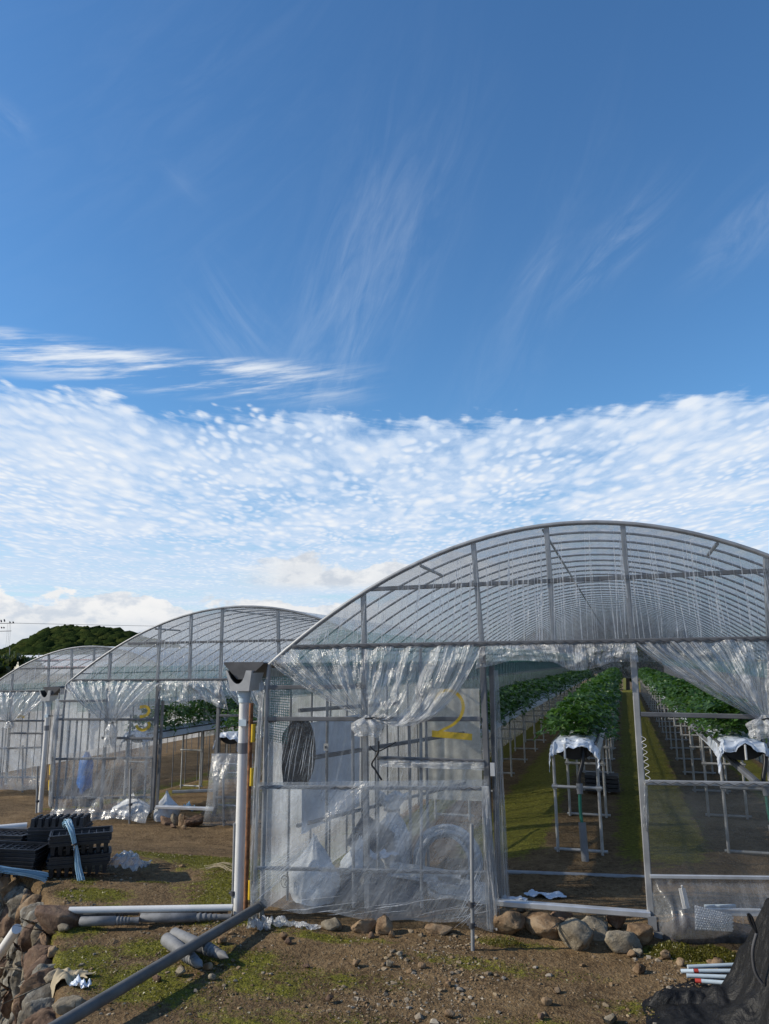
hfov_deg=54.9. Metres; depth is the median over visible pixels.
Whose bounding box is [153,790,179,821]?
sack
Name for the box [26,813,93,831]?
seed tray
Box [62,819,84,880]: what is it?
cord bundle
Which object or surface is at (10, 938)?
white pipe
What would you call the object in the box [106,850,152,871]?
film scrap
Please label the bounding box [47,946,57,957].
stone
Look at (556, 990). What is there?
stone
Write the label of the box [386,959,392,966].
stone
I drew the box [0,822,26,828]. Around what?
white pipe
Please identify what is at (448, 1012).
stone
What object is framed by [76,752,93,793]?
blue coat
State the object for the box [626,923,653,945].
stone
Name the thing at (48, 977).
stone
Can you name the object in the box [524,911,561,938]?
stone
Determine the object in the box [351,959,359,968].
stone
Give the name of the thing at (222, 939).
stone
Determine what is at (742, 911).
channel offcut
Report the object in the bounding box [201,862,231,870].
dry stalks
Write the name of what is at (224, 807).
steel pole
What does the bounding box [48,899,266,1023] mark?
grey pipe
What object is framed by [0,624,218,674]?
forest
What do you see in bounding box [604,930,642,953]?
stone
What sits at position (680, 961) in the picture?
stone
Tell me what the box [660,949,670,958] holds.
stone
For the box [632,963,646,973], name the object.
stone
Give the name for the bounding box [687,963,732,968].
pipe
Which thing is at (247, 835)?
rusty post
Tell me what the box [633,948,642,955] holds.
stone
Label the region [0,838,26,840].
seed tray
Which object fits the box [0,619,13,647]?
utility pole
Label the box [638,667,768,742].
strawberry plants
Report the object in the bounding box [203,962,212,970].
stone
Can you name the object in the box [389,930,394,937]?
stone
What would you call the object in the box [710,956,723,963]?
stone
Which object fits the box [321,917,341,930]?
stone
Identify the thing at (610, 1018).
stone
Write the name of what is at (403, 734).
strawberry bed
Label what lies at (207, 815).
stone
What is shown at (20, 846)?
seed tray
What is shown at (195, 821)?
stone
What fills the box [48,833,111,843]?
seed tray
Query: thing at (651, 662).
tree
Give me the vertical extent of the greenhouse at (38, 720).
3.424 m
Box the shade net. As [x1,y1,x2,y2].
[641,898,768,1023]
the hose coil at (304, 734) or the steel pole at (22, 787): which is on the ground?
the steel pole at (22, 787)
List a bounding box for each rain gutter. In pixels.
[38,671,413,812]
[224,660,568,914]
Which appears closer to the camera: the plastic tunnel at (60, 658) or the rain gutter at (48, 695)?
the rain gutter at (48, 695)
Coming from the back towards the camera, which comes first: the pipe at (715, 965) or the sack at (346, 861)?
the sack at (346, 861)
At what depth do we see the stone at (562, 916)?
5.66 m
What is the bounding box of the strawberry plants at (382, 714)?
[313,683,488,724]
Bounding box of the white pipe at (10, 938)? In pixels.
[0,924,21,959]
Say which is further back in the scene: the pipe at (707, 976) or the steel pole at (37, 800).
the steel pole at (37, 800)
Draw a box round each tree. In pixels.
[0,651,45,700]
[575,644,644,680]
[595,644,662,689]
[641,650,714,672]
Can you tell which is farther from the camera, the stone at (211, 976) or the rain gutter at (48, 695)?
the rain gutter at (48, 695)
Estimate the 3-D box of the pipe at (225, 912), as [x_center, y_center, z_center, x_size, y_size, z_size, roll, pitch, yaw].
[-1.657,3.303,6.133,0.718,0.070,0.069,0,-11,-2]
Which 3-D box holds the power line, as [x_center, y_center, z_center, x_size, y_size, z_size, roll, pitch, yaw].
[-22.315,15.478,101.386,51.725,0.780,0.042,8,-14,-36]
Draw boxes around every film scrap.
[69,974,91,988]
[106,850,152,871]
[246,915,274,930]
[271,916,319,929]
[502,895,527,900]
[524,889,566,898]
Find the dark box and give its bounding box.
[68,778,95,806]
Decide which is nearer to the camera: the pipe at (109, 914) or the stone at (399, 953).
the stone at (399, 953)
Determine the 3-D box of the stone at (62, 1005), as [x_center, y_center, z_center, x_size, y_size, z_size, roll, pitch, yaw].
[-1.923,3.006,4.518,0.200,0.087,0.093,2,-12,-12]
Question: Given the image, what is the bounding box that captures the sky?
[0,0,768,661]
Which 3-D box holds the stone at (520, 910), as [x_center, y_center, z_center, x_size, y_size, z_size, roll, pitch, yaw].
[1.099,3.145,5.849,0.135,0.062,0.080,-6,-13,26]
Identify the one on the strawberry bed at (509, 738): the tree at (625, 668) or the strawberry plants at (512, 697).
the strawberry plants at (512, 697)
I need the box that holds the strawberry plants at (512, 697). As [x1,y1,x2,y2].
[479,668,592,737]
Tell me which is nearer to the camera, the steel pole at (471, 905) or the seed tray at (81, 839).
the steel pole at (471, 905)
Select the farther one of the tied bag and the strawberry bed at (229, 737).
the strawberry bed at (229, 737)
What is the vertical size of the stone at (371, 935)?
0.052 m
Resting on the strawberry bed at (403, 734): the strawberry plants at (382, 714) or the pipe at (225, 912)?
the strawberry plants at (382, 714)
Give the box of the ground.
[0,659,768,1023]
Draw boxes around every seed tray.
[0,828,27,838]
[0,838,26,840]
[0,840,47,853]
[0,846,48,856]
[0,850,49,867]
[0,854,47,864]
[0,858,46,877]
[25,835,48,838]
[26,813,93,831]
[26,825,92,835]
[27,839,48,841]
[46,854,109,865]
[46,854,110,877]
[47,846,111,869]
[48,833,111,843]
[48,836,111,855]
[49,825,112,847]
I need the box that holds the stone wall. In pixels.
[0,875,75,1023]
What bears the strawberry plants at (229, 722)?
on the strawberry bed at (229, 737)
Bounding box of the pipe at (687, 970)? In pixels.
[681,969,693,972]
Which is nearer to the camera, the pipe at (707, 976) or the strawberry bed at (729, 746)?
the pipe at (707, 976)
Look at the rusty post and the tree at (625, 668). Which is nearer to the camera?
the rusty post
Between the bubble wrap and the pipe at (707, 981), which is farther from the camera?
the bubble wrap
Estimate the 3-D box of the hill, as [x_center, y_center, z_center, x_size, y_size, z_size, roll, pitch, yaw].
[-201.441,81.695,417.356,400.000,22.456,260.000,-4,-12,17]
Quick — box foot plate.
[648,916,662,938]
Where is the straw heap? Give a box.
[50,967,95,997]
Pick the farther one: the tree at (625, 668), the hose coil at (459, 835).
the tree at (625, 668)
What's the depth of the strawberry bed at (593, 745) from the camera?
7.91 m
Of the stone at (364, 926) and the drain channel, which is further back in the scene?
the drain channel
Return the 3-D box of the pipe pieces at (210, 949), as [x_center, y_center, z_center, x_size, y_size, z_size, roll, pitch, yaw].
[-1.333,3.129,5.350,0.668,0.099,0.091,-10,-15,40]
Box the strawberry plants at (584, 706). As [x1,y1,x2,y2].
[533,667,622,740]
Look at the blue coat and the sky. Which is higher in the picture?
the sky
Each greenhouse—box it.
[0,646,488,786]
[48,605,578,814]
[248,520,768,944]
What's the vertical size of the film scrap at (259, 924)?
0.096 m
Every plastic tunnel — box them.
[25,654,131,660]
[40,660,128,673]
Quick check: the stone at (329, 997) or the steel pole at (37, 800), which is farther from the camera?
the steel pole at (37, 800)
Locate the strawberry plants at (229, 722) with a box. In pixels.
[210,675,507,734]
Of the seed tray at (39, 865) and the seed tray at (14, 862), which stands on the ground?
the seed tray at (39, 865)
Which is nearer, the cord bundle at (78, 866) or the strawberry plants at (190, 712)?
the cord bundle at (78, 866)
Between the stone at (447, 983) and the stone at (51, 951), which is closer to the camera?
the stone at (447, 983)
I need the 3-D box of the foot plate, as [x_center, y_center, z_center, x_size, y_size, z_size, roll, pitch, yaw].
[2.013,3.107,5.455,0.125,0.230,0.030,-4,-12,17]
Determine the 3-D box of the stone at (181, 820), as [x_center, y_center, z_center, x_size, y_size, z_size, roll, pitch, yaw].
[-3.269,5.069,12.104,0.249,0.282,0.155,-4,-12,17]
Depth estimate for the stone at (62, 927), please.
5.80 m
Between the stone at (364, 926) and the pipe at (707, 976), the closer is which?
the pipe at (707, 976)
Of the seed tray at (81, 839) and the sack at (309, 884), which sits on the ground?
the sack at (309, 884)
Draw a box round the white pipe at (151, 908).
[69,904,232,913]
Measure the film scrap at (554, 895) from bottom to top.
0.046 m
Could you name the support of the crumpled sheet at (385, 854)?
on the sack at (346, 861)
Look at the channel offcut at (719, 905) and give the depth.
5.63 m
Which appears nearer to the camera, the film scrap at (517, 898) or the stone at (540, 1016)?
the stone at (540, 1016)
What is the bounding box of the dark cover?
[282,721,309,789]
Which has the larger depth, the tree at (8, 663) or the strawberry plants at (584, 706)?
the tree at (8, 663)
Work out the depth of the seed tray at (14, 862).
7.21 m
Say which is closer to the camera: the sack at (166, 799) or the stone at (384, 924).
the stone at (384, 924)
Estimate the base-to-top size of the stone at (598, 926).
0.206 m
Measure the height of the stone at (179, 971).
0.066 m
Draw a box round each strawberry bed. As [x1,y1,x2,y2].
[121,688,435,803]
[213,707,412,807]
[368,710,416,779]
[433,678,587,820]
[549,691,618,855]
[640,678,768,854]
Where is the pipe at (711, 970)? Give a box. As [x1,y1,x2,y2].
[693,969,729,973]
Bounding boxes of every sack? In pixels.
[110,793,151,815]
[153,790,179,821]
[281,833,339,906]
[339,836,384,868]
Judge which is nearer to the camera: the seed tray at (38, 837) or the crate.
the seed tray at (38, 837)
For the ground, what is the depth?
6.89 m
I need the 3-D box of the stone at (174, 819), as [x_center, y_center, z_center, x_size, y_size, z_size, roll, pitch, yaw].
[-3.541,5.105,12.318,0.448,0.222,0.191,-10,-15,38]
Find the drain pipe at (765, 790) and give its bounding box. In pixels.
[744,745,768,828]
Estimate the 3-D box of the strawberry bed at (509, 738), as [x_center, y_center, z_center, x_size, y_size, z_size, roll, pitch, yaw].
[6.663,7.016,27.679,0.544,1.133,38.620,-4,-12,17]
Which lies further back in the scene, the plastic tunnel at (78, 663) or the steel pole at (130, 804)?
the plastic tunnel at (78, 663)
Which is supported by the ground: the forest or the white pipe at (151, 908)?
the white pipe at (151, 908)
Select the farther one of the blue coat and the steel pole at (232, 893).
the blue coat
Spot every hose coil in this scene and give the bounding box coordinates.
[285,721,315,784]
[413,824,482,898]
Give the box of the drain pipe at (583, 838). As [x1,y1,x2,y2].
[563,744,588,861]
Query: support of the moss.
on the ground
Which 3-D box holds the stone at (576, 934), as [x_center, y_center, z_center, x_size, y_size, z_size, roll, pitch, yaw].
[1.380,3.183,5.403,0.295,0.388,0.222,-4,-12,17]
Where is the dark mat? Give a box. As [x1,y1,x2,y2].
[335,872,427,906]
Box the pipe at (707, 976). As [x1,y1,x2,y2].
[686,973,725,978]
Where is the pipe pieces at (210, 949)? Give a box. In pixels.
[169,927,228,959]
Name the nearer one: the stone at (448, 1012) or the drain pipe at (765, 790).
the stone at (448, 1012)
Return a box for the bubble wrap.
[694,905,733,931]
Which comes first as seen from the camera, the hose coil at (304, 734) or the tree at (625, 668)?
the hose coil at (304, 734)
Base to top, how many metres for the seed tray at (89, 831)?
0.118 m
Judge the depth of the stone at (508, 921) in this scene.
5.60 m
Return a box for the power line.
[24,623,194,626]
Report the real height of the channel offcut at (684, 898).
0.163 m
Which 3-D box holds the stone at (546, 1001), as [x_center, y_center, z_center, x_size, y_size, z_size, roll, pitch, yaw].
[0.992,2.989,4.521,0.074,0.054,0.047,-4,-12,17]
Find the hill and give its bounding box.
[41,666,227,675]
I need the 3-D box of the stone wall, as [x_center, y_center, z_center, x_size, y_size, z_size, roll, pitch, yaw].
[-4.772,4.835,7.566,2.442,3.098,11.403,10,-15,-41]
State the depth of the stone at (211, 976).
4.92 m
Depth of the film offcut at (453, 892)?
6.16 m
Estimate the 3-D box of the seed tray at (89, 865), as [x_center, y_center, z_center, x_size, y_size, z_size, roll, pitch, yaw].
[-3.063,3.547,7.423,0.590,0.118,0.320,3,-12,-19]
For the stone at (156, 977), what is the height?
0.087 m
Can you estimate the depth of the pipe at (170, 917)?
5.95 m
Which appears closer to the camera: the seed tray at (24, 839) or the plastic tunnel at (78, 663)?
the seed tray at (24, 839)
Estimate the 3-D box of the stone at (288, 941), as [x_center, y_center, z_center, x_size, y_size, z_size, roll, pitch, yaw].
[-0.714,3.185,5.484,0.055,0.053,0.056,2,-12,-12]
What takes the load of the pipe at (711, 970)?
on the ground
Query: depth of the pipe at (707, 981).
4.75 m
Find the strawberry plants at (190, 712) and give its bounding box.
[122,674,478,735]
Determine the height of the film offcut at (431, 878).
0.150 m
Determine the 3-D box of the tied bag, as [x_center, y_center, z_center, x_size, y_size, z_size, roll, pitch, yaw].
[0.078,3.116,7.210,0.386,0.740,0.374,-4,-12,17]
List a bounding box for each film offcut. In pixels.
[387,861,460,886]
[436,876,495,903]
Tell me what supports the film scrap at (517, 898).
on the ground
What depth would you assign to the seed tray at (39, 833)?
7.64 m
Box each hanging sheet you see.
[301,714,359,833]
[417,689,482,800]
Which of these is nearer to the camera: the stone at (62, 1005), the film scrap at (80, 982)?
the stone at (62, 1005)
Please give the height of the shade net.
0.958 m
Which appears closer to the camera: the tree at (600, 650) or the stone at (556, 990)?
the stone at (556, 990)
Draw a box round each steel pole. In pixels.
[21,745,24,792]
[35,766,38,812]
[127,768,132,823]
[222,765,226,825]
[229,823,235,914]
[466,824,476,950]
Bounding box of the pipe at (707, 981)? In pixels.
[695,978,723,984]
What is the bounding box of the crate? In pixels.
[584,772,619,791]
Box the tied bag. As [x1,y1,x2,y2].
[375,790,409,868]
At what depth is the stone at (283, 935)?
5.58 m
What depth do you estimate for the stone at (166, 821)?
12.15 m
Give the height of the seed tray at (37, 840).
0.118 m
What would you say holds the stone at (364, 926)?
on the ground
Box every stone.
[34,905,79,934]
[44,968,59,982]
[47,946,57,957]
[52,995,86,1014]
[57,923,69,931]
[152,974,161,982]
[160,816,172,825]
[170,813,178,824]
[171,966,185,976]
[178,814,189,826]
[184,814,204,826]
[198,811,212,821]
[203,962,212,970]
[208,973,215,979]
[214,936,226,943]
[279,931,287,938]
[284,937,291,944]
[318,994,333,1000]
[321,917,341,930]
[351,919,376,933]
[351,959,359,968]
[368,931,374,938]
[375,914,392,934]
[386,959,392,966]
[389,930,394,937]
[396,951,402,956]
[418,962,425,967]
[425,923,457,935]
[444,1008,455,1016]
[445,980,450,986]
[493,907,524,934]
[515,908,528,912]
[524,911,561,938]
[537,1013,544,1019]
[541,997,552,1005]
[550,911,572,920]
[552,916,593,950]
[552,984,560,993]
[582,915,607,940]
[600,1013,616,1023]
[603,905,625,929]
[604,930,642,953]
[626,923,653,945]
[627,949,635,956]
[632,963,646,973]
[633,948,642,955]
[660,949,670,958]
[675,957,684,966]
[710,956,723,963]
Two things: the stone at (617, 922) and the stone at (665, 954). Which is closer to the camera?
the stone at (665, 954)
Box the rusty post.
[243,703,253,909]
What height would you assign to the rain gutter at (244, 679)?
2.081 m
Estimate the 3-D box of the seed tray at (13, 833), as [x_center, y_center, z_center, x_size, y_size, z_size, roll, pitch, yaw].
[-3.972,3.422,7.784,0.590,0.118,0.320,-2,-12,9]
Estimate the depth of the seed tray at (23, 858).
7.21 m
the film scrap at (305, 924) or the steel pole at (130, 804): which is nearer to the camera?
the film scrap at (305, 924)
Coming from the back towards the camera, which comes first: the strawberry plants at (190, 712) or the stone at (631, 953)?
the strawberry plants at (190, 712)
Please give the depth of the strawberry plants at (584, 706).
8.74 m
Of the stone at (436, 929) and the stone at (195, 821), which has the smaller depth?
the stone at (436, 929)
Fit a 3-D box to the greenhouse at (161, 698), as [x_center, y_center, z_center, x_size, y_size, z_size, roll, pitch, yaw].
[3.546,7.159,31.290,6.740,3.643,41.386,-4,-12,17]
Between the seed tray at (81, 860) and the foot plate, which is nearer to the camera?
the foot plate
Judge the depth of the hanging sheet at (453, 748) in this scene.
9.13 m
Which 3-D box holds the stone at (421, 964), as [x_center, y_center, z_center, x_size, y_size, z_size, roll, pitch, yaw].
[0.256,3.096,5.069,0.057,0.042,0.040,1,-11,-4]
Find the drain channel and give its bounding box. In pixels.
[689,723,760,781]
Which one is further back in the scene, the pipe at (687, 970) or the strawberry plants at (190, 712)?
the strawberry plants at (190, 712)
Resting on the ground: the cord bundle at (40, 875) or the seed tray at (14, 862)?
the cord bundle at (40, 875)
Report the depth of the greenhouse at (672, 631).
6.38 m
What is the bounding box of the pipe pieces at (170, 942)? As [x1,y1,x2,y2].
[160,933,202,968]
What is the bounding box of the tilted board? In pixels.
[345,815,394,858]
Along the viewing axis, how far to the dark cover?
6.54 m
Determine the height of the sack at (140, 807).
0.367 m
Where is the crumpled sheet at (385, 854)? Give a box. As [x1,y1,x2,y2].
[370,849,400,859]
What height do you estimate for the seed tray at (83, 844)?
0.118 m
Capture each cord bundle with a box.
[0,865,48,882]
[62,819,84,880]
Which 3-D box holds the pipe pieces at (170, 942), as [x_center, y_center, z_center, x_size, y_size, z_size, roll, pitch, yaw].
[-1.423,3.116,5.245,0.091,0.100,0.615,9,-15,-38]
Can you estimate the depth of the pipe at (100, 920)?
5.89 m
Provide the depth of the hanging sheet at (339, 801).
7.33 m
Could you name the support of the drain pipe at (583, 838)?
attached to the strawberry bed at (593, 745)
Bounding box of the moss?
[50,834,735,1023]
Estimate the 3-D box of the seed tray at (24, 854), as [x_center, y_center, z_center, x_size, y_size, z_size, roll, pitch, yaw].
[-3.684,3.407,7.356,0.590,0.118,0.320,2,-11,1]
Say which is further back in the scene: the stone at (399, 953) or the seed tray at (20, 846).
the seed tray at (20, 846)
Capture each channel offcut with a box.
[679,885,689,908]
[704,904,735,907]
[708,908,760,915]
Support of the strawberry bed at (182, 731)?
on the ground
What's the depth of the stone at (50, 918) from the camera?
5.88 m

